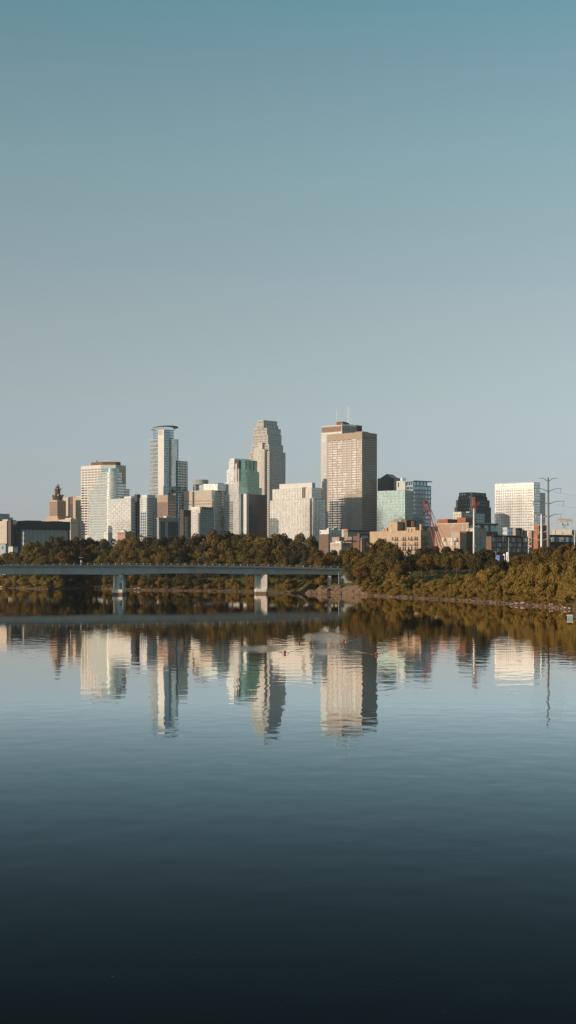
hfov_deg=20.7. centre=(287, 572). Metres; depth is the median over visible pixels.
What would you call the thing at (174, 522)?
arched window
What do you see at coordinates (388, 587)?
shrub
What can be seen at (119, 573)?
road bridge
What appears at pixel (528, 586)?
shrub
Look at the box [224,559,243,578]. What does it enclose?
tree
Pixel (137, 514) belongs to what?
stair block
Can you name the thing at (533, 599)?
shrub
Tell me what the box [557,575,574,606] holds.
shrub
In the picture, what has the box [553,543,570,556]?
tree
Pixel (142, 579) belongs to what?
shrub
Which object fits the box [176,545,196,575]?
tree
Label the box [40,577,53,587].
shrub
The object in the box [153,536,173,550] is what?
tree
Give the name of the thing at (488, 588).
shrub
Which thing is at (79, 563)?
tree
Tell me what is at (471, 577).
shrub
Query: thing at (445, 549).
tree
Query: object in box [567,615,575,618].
floating dock
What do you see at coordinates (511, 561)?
tree
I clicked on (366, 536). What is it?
brick house
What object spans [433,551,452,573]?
tree
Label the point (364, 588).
shrub
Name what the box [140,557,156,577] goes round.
tree
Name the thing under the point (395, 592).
shrub
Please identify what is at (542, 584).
shrub
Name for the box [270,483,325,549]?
cream glass block
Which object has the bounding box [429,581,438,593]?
shrub
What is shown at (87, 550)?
tree
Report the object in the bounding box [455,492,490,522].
dark stepped tower
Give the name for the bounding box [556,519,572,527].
scoreboard
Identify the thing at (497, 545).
long apartments
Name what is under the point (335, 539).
brick shed
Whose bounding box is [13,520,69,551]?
slab office
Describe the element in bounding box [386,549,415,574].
tree
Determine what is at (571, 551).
tree
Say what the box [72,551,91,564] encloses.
tree
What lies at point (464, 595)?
shrub
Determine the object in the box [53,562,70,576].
tree
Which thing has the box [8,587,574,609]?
shore stones
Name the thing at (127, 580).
shrub
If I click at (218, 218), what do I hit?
sky
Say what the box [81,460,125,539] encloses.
banded tower
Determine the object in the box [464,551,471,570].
tree
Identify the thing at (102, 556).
tree
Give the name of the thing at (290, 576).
shrub
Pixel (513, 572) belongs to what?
shrub
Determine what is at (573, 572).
shrub
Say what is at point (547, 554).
tree
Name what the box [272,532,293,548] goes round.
tree
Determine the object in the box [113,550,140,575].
tree
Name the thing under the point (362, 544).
brick house
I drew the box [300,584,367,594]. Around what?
riprap
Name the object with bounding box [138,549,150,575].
tree
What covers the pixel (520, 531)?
brown block
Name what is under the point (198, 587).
shrub
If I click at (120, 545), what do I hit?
tree
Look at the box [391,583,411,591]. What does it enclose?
shrub
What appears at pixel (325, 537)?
white warehouse
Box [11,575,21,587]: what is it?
shrub
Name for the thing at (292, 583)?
shrub
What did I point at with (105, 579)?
shrub
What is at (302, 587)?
tall grass
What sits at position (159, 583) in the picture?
shrub
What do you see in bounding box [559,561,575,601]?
shrub
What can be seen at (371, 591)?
shrub
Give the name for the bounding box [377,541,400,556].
tree
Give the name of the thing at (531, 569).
shrub
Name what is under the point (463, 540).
apartment house
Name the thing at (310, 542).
tree
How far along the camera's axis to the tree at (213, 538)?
1034.29 m
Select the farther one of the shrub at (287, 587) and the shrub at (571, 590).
the shrub at (287, 587)
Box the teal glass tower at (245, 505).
[224,458,266,538]
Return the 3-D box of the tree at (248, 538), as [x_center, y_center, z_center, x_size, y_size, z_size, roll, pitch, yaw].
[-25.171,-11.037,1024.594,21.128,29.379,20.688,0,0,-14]
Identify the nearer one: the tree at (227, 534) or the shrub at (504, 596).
the shrub at (504, 596)
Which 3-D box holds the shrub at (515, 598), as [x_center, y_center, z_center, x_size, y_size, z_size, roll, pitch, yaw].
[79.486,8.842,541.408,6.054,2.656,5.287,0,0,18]
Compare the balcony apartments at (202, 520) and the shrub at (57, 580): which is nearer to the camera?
the shrub at (57, 580)
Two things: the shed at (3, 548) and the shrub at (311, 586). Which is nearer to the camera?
the shrub at (311, 586)
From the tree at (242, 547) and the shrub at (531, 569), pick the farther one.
the tree at (242, 547)
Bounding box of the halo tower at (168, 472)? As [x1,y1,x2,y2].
[150,424,187,517]
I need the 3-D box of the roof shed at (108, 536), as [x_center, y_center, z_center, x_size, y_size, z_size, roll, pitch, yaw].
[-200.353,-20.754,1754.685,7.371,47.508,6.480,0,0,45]
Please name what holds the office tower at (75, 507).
on the ground at (437, 574)
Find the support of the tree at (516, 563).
on the ground at (437, 574)
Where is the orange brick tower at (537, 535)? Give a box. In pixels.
[533,524,546,548]
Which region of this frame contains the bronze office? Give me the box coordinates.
[157,495,175,517]
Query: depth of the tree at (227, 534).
1045.92 m
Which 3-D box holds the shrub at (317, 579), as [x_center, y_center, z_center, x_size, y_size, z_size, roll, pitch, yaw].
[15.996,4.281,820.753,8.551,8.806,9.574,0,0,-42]
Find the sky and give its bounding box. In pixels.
[0,0,575,534]
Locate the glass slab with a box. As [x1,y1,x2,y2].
[214,483,223,534]
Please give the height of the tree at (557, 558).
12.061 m
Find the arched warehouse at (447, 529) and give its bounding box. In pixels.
[435,523,498,551]
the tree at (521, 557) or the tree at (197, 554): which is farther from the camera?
the tree at (197, 554)
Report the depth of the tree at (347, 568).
794.92 m
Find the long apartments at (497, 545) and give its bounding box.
[486,535,527,560]
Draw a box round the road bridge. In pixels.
[0,563,353,594]
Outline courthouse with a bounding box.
[156,516,180,543]
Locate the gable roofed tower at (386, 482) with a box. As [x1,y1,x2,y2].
[377,474,399,490]
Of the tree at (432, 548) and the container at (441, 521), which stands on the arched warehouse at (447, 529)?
the container at (441, 521)
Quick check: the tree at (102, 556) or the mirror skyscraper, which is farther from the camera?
the mirror skyscraper
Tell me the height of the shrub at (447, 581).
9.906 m
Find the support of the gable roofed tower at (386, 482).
on the ground at (437, 574)
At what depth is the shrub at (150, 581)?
972.88 m
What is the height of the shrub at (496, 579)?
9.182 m
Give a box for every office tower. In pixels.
[63,498,69,517]
[69,496,80,537]
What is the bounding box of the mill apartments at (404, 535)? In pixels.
[370,519,437,572]
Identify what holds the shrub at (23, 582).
on the ground at (437, 574)
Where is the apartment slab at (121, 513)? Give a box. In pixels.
[108,496,134,545]
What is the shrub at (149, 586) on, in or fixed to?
on the ground at (437, 574)
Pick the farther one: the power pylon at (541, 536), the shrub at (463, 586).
the power pylon at (541, 536)
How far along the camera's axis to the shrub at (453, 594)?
623.59 m
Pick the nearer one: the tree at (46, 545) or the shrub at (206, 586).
the shrub at (206, 586)
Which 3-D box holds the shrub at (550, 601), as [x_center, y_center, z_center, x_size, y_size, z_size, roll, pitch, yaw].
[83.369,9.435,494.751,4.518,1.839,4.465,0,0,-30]
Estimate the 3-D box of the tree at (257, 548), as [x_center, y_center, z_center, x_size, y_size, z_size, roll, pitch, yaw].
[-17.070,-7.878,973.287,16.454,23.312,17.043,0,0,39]
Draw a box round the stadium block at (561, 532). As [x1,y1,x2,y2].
[551,530,573,534]
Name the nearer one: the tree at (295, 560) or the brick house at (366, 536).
the tree at (295, 560)
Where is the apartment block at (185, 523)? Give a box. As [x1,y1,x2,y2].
[180,510,190,538]
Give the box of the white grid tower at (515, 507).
[495,482,544,552]
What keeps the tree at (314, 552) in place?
on the ground at (437, 574)
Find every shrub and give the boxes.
[0,575,7,584]
[2,577,12,587]
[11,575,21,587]
[17,577,34,587]
[32,574,46,585]
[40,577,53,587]
[51,575,65,585]
[60,575,76,584]
[73,575,85,583]
[85,574,93,584]
[91,576,102,586]
[102,575,110,584]
[126,575,132,586]
[129,576,139,584]
[137,575,147,587]
[144,577,157,585]
[145,585,156,587]
[155,577,167,587]
[165,578,174,586]
[172,575,184,586]
[178,585,189,589]
[181,575,196,585]
[192,578,209,586]
[193,586,203,589]
[203,583,214,589]
[209,580,216,588]
[214,579,226,586]
[225,579,240,588]
[234,584,240,589]
[244,576,253,586]
[246,584,253,590]
[274,576,288,584]
[275,584,281,589]
[279,574,295,578]
[283,578,296,589]
[284,584,290,590]
[297,574,311,579]
[307,584,315,588]
[311,574,326,585]
[355,579,363,584]
[360,585,373,591]
[361,579,376,585]
[366,586,377,593]
[376,586,384,593]
[382,571,407,587]
[383,582,392,593]
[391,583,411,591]
[392,590,400,595]
[396,575,414,589]
[400,588,410,594]
[412,588,419,595]
[413,578,427,588]
[417,587,429,594]
[423,592,432,596]
[424,580,437,587]
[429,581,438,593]
[435,573,464,595]
[437,588,447,597]
[448,591,458,597]
[452,573,472,592]
[460,591,468,599]
[461,581,473,593]
[463,574,476,590]
[467,590,477,598]
[470,577,489,595]
[477,565,500,583]
[481,582,496,596]
[489,574,504,589]
[491,570,506,579]
[493,584,504,600]
[500,573,508,584]
[502,579,517,595]
[502,592,510,600]
[505,595,511,601]
[508,564,523,581]
[509,578,525,594]
[511,594,522,601]
[517,564,532,578]
[518,594,531,601]
[521,576,536,598]
[522,561,540,582]
[527,597,539,602]
[533,575,549,600]
[534,561,556,584]
[545,573,562,600]
[547,599,558,604]
[548,562,566,599]
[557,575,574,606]
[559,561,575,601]
[566,582,575,601]
[570,569,575,582]
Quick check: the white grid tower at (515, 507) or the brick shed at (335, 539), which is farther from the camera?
the white grid tower at (515, 507)
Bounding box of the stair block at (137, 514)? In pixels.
[134,494,139,536]
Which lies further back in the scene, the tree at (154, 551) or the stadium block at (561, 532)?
the stadium block at (561, 532)
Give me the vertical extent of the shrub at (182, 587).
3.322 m
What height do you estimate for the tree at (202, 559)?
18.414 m
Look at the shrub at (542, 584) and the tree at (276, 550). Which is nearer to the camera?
the shrub at (542, 584)
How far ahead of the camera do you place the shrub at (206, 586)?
920.46 m
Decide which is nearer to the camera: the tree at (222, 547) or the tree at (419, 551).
the tree at (419, 551)
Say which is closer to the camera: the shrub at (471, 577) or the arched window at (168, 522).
the shrub at (471, 577)
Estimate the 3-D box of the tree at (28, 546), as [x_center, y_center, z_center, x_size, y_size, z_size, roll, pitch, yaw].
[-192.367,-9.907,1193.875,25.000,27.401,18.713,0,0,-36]
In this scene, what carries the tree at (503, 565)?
on the ground at (437, 574)
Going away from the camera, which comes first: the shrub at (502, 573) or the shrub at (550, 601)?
the shrub at (550, 601)
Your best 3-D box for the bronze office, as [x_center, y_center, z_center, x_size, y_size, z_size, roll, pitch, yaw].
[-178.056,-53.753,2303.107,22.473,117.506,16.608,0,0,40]
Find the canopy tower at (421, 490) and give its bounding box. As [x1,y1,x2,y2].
[403,480,431,526]
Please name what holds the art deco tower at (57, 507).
on the ground at (437, 574)
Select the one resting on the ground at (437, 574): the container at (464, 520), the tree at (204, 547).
the tree at (204, 547)
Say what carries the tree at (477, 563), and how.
on the ground at (437, 574)
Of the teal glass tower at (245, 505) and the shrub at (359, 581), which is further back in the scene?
the teal glass tower at (245, 505)
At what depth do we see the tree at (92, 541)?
1219.84 m
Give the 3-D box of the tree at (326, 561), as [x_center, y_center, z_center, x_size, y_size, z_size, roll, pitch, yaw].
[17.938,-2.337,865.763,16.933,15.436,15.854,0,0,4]
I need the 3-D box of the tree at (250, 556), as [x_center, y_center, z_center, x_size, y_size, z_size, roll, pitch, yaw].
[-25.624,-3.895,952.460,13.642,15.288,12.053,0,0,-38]
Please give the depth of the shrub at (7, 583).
1099.75 m
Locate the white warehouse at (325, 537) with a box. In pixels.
[319,528,340,554]
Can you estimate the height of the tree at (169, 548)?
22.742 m
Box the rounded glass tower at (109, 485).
[89,468,129,540]
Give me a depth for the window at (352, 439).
2412.19 m
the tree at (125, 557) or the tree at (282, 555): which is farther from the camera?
the tree at (125, 557)
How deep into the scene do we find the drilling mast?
904.56 m
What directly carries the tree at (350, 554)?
on the ground at (437, 574)
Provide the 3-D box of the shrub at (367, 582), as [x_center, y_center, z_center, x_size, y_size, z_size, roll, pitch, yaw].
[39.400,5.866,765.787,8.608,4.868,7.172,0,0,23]
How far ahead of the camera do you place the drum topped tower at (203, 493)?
2433.71 m
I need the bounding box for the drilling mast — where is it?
[471,497,479,569]
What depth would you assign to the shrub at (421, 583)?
680.14 m
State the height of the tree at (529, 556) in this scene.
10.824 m
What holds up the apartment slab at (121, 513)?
on the ground at (437, 574)
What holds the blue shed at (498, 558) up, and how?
on the ground at (437, 574)
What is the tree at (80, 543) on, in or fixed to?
on the ground at (437, 574)
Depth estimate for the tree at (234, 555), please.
965.00 m
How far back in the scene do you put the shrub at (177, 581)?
944.73 m
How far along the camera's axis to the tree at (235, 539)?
1031.48 m
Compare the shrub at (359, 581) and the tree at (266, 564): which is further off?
the tree at (266, 564)
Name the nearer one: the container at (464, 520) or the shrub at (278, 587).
the shrub at (278, 587)
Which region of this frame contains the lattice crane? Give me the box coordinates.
[423,499,447,570]
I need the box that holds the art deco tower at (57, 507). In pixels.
[45,484,67,520]
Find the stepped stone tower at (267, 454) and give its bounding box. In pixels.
[249,420,284,537]
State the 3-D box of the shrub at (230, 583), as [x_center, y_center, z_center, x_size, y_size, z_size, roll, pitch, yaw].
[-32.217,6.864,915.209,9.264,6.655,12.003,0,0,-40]
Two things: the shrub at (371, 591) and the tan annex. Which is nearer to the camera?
the shrub at (371, 591)
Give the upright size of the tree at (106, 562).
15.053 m
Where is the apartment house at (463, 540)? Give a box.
[441,531,472,570]
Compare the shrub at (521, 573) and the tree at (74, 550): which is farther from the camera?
the tree at (74, 550)
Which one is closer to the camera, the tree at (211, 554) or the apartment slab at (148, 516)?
the tree at (211, 554)
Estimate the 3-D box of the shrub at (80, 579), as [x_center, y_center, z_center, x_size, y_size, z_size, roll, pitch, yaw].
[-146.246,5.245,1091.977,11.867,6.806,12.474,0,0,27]
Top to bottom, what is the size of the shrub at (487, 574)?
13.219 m
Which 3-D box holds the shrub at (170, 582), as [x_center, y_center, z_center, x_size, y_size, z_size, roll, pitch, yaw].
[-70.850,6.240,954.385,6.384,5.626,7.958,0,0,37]
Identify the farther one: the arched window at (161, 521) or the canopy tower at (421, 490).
the canopy tower at (421, 490)
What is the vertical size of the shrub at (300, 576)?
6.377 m
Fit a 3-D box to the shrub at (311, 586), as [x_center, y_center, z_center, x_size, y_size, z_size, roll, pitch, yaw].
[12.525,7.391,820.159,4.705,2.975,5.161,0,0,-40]
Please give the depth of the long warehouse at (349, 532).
1654.80 m
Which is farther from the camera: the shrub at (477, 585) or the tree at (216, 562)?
the tree at (216, 562)
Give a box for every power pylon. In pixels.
[529,514,552,547]
[533,478,565,546]
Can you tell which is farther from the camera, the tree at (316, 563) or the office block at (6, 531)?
the office block at (6, 531)
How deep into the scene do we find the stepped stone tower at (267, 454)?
2611.28 m
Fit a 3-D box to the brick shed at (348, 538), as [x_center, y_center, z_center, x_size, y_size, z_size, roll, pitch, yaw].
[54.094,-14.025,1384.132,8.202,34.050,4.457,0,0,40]
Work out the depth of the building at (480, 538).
1134.34 m
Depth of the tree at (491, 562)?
626.41 m
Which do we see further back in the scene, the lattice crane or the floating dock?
the lattice crane
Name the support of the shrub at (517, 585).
on the ground at (437, 574)
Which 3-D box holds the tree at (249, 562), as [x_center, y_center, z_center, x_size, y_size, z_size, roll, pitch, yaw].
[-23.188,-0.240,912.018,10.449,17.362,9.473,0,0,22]
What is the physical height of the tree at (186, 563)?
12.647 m
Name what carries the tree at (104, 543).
on the ground at (437, 574)
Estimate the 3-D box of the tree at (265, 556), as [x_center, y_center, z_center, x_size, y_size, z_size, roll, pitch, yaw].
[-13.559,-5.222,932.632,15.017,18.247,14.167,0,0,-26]
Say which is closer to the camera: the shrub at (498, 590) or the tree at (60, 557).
the shrub at (498, 590)
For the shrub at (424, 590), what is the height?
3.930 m
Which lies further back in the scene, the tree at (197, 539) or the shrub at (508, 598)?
the tree at (197, 539)
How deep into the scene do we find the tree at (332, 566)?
844.02 m
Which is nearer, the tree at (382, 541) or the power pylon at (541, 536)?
the power pylon at (541, 536)
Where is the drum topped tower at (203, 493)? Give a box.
[184,480,226,533]
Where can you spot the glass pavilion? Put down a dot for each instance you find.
(507, 531)
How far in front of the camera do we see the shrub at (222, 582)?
920.73 m
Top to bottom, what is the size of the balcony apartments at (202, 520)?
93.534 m
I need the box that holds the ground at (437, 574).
[0,569,574,609]
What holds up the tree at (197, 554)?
on the ground at (437, 574)
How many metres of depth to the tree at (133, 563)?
1020.41 m
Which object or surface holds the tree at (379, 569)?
on the ground at (437, 574)
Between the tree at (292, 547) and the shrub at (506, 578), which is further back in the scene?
the tree at (292, 547)
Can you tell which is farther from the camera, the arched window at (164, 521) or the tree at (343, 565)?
the arched window at (164, 521)
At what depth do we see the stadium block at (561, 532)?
1504.23 m
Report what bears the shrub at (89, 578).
on the ground at (437, 574)
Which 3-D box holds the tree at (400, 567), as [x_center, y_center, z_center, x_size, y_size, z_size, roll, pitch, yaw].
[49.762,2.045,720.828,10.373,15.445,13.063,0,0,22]
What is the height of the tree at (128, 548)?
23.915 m
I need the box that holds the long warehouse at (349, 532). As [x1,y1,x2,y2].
[342,529,373,540]
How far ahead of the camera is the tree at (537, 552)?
593.10 m
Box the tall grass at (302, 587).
[0,576,573,606]
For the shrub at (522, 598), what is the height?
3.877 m
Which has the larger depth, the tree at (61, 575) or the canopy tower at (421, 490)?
the canopy tower at (421, 490)
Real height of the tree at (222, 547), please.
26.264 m
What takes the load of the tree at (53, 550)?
on the ground at (437, 574)
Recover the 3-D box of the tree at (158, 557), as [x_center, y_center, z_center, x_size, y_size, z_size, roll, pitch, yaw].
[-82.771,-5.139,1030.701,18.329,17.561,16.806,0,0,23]
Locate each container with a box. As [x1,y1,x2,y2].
[437,519,456,523]
[457,518,475,522]
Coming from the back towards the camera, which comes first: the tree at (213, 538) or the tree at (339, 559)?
the tree at (213, 538)
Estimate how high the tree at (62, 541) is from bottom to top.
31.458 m
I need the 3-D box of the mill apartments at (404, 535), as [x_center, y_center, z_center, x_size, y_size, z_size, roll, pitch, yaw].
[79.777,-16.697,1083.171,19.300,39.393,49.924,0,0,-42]
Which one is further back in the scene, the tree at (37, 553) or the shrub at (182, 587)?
the tree at (37, 553)
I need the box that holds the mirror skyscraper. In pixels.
[321,406,361,529]
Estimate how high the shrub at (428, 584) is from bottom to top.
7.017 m
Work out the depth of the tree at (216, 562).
954.42 m
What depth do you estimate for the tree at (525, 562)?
580.52 m
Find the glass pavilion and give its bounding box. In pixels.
[503,527,512,534]
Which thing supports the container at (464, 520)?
on the arched warehouse at (447, 529)
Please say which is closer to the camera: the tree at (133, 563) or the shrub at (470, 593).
the shrub at (470, 593)
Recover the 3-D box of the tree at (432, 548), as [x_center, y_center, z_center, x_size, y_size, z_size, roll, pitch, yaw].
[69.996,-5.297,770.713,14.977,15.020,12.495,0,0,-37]
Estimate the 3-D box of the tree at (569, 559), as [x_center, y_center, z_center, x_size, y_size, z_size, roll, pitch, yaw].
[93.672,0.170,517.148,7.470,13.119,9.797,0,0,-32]
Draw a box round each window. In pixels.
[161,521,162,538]
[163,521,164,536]
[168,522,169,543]
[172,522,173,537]
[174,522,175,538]
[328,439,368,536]
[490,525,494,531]
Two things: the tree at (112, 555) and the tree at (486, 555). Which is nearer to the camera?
the tree at (486, 555)
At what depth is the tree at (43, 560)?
1086.49 m
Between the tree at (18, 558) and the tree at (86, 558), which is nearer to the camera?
the tree at (86, 558)
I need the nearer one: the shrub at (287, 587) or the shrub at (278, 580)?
the shrub at (287, 587)
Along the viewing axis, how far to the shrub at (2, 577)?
1133.17 m
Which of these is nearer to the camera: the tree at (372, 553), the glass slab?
the tree at (372, 553)
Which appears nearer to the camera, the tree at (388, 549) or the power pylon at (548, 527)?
the power pylon at (548, 527)
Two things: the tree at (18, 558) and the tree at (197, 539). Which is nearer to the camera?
the tree at (197, 539)
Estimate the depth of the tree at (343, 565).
832.63 m
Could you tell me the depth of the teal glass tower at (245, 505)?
2431.93 m
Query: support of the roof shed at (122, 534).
on the ground at (437, 574)
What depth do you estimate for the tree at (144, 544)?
1089.58 m
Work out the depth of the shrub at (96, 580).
1093.91 m
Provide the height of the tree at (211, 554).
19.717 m
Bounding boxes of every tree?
[1,551,21,574]
[5,555,25,574]
[19,541,41,556]
[21,556,36,574]
[23,547,48,575]
[31,541,52,575]
[33,555,58,576]
[46,545,71,557]
[48,536,73,548]
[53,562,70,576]
[54,551,74,564]
[63,545,86,575]
[66,537,88,574]
[71,561,85,575]
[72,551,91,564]
[83,544,95,574]
[85,537,98,550]
[91,538,115,557]
[94,548,122,576]
[102,559,112,577]
[104,552,120,562]
[111,538,126,551]
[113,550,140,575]
[124,534,143,575]
[124,544,141,575]
[126,561,141,574]
[132,536,156,575]
[135,547,160,576]
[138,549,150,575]
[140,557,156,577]
[150,551,167,564]
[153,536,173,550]
[155,562,176,578]
[158,544,177,553]
[163,551,191,575]
[171,535,186,550]
[175,562,191,576]
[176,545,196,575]
[183,533,205,575]
[188,549,203,564]
[190,556,210,577]
[194,544,216,576]
[200,529,222,576]
[200,548,223,577]
[209,558,225,579]
[217,538,232,576]
[218,550,244,563]
[219,530,234,574]
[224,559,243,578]
[227,543,255,576]
[229,533,244,575]
[238,533,260,547]
[238,553,257,577]
[240,557,255,577]
[246,541,269,565]
[253,533,276,550]
[255,548,279,565]
[262,561,275,580]
[271,544,283,565]
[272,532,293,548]
[276,550,292,566]
[277,558,288,575]
[282,541,307,566]
[288,550,312,566]
[291,533,305,543]
[296,562,313,582]
[301,548,324,566]
[304,535,318,579]
[306,554,335,565]
[311,561,327,579]
[325,549,341,557]
[327,554,338,579]
[327,564,338,581]
[334,549,346,565]
[335,562,347,576]
[342,546,362,563]
[343,561,360,583]
[351,552,367,560]
[352,557,380,581]
[366,540,381,559]
[369,555,390,582]
[373,538,386,552]
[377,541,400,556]
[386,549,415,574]
[386,560,409,579]
[409,548,433,576]
[416,553,440,580]
[422,546,439,574]
[429,546,457,574]
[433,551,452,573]
[440,553,466,575]
[450,548,464,567]
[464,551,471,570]
[470,548,495,564]
[470,556,484,574]
[484,558,498,569]
[498,559,508,571]
[507,556,514,566]
[508,560,521,569]
[512,554,525,563]
[522,559,531,566]
[525,552,533,559]
[532,547,543,562]
[534,551,552,566]
[540,546,555,556]
[545,553,565,573]
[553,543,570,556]
[562,545,575,562]
[564,553,575,565]
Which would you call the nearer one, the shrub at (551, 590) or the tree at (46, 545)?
the shrub at (551, 590)
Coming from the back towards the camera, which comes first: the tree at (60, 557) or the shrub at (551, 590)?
the tree at (60, 557)
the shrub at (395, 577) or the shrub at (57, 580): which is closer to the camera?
the shrub at (395, 577)
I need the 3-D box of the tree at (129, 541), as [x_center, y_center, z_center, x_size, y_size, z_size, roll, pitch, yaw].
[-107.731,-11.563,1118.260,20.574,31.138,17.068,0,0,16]
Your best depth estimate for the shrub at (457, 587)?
625.57 m
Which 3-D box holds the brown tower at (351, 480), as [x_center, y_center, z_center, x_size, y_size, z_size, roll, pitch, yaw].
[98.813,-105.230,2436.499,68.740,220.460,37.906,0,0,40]
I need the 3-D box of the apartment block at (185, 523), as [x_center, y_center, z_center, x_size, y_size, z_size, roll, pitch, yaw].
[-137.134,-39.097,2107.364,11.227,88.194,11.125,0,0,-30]
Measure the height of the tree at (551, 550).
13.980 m
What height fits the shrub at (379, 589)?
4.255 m
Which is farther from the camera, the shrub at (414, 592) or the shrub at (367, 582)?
the shrub at (367, 582)
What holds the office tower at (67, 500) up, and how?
on the ground at (437, 574)
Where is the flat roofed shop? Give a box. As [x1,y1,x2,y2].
[330,540,357,554]
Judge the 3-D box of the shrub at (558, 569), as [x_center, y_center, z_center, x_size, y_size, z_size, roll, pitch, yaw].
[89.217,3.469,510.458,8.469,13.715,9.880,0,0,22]
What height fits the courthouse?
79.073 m
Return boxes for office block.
[0,514,15,520]
[0,519,12,545]
[453,511,484,522]
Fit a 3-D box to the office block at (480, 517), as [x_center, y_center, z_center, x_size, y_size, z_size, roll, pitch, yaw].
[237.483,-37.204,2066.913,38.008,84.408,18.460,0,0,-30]
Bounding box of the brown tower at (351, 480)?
[327,431,376,536]
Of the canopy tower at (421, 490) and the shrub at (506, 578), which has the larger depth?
the canopy tower at (421, 490)
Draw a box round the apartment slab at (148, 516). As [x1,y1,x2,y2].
[140,495,156,544]
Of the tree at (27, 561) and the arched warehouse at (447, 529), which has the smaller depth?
the tree at (27, 561)
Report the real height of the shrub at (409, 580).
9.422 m
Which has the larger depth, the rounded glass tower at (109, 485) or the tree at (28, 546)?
the rounded glass tower at (109, 485)
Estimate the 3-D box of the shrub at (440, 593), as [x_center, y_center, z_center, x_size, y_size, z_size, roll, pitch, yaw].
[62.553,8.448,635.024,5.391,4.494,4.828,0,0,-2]
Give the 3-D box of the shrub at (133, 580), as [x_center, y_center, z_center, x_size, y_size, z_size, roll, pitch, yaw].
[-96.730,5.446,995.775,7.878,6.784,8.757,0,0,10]
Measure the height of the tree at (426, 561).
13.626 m
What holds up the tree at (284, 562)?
on the ground at (437, 574)
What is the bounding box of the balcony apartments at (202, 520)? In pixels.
[191,507,213,536]
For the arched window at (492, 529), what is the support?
in the arched warehouse at (447, 529)
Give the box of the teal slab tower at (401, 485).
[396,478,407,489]
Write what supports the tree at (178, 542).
on the ground at (437, 574)
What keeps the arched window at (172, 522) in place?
in the courthouse
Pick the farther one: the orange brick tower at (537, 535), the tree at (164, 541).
the tree at (164, 541)
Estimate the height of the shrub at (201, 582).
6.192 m
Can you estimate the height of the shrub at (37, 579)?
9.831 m
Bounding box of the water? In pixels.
[0,588,575,1023]
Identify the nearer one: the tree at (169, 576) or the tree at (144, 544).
the tree at (169, 576)
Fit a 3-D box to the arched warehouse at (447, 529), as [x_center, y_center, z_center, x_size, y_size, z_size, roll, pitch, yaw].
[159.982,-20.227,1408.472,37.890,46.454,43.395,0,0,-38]
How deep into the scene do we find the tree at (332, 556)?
893.33 m
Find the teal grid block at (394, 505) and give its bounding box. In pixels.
[377,490,412,530]
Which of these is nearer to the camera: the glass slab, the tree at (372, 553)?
the tree at (372, 553)
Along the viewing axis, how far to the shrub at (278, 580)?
860.13 m
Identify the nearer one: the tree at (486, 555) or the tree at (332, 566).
the tree at (486, 555)
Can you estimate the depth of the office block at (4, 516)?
2614.07 m
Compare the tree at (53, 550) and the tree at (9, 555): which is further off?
the tree at (9, 555)
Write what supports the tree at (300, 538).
on the ground at (437, 574)
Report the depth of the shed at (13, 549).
1301.77 m
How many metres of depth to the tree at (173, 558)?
996.68 m
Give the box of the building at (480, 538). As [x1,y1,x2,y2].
[466,528,486,551]
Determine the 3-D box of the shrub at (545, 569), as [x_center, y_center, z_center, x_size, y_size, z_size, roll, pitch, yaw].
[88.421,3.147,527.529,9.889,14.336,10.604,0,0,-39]
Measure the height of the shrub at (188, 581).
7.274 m
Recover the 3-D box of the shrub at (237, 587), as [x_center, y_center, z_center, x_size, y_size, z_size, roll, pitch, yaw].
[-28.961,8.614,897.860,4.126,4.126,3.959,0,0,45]
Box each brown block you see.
[513,527,526,536]
[529,531,533,552]
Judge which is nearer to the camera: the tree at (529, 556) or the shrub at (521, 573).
the shrub at (521, 573)
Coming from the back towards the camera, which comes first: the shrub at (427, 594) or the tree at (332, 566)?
the tree at (332, 566)
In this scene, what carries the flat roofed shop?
on the ground at (437, 574)
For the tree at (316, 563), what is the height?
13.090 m
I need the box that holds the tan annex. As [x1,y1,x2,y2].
[58,518,77,540]
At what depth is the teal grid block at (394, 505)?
2272.76 m
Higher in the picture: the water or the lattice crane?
the lattice crane
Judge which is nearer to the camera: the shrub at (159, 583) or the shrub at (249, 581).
the shrub at (249, 581)
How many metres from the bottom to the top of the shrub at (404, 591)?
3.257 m
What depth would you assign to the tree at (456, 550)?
750.25 m
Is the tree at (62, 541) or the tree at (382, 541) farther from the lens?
the tree at (62, 541)
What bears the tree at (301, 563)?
on the ground at (437, 574)
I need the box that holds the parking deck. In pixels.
[550,535,575,547]
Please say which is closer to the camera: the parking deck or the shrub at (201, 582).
the shrub at (201, 582)
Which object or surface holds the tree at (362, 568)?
on the ground at (437, 574)
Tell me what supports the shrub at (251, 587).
on the ground at (437, 574)
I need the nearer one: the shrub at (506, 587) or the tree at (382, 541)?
the shrub at (506, 587)
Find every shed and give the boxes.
[0,544,7,575]
[8,546,18,553]
[104,532,112,549]
[118,530,134,541]
[332,537,343,542]
[345,537,352,548]
[496,556,503,560]
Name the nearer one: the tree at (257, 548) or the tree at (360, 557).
the tree at (360, 557)
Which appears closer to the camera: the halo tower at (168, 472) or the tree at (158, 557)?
the tree at (158, 557)
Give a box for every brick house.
[353,533,369,552]
[360,538,364,552]
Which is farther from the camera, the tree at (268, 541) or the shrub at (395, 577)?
the tree at (268, 541)
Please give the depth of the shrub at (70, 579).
1069.71 m
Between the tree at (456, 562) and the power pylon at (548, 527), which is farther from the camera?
the tree at (456, 562)
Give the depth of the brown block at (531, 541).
1060.81 m
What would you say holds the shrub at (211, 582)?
on the ground at (437, 574)

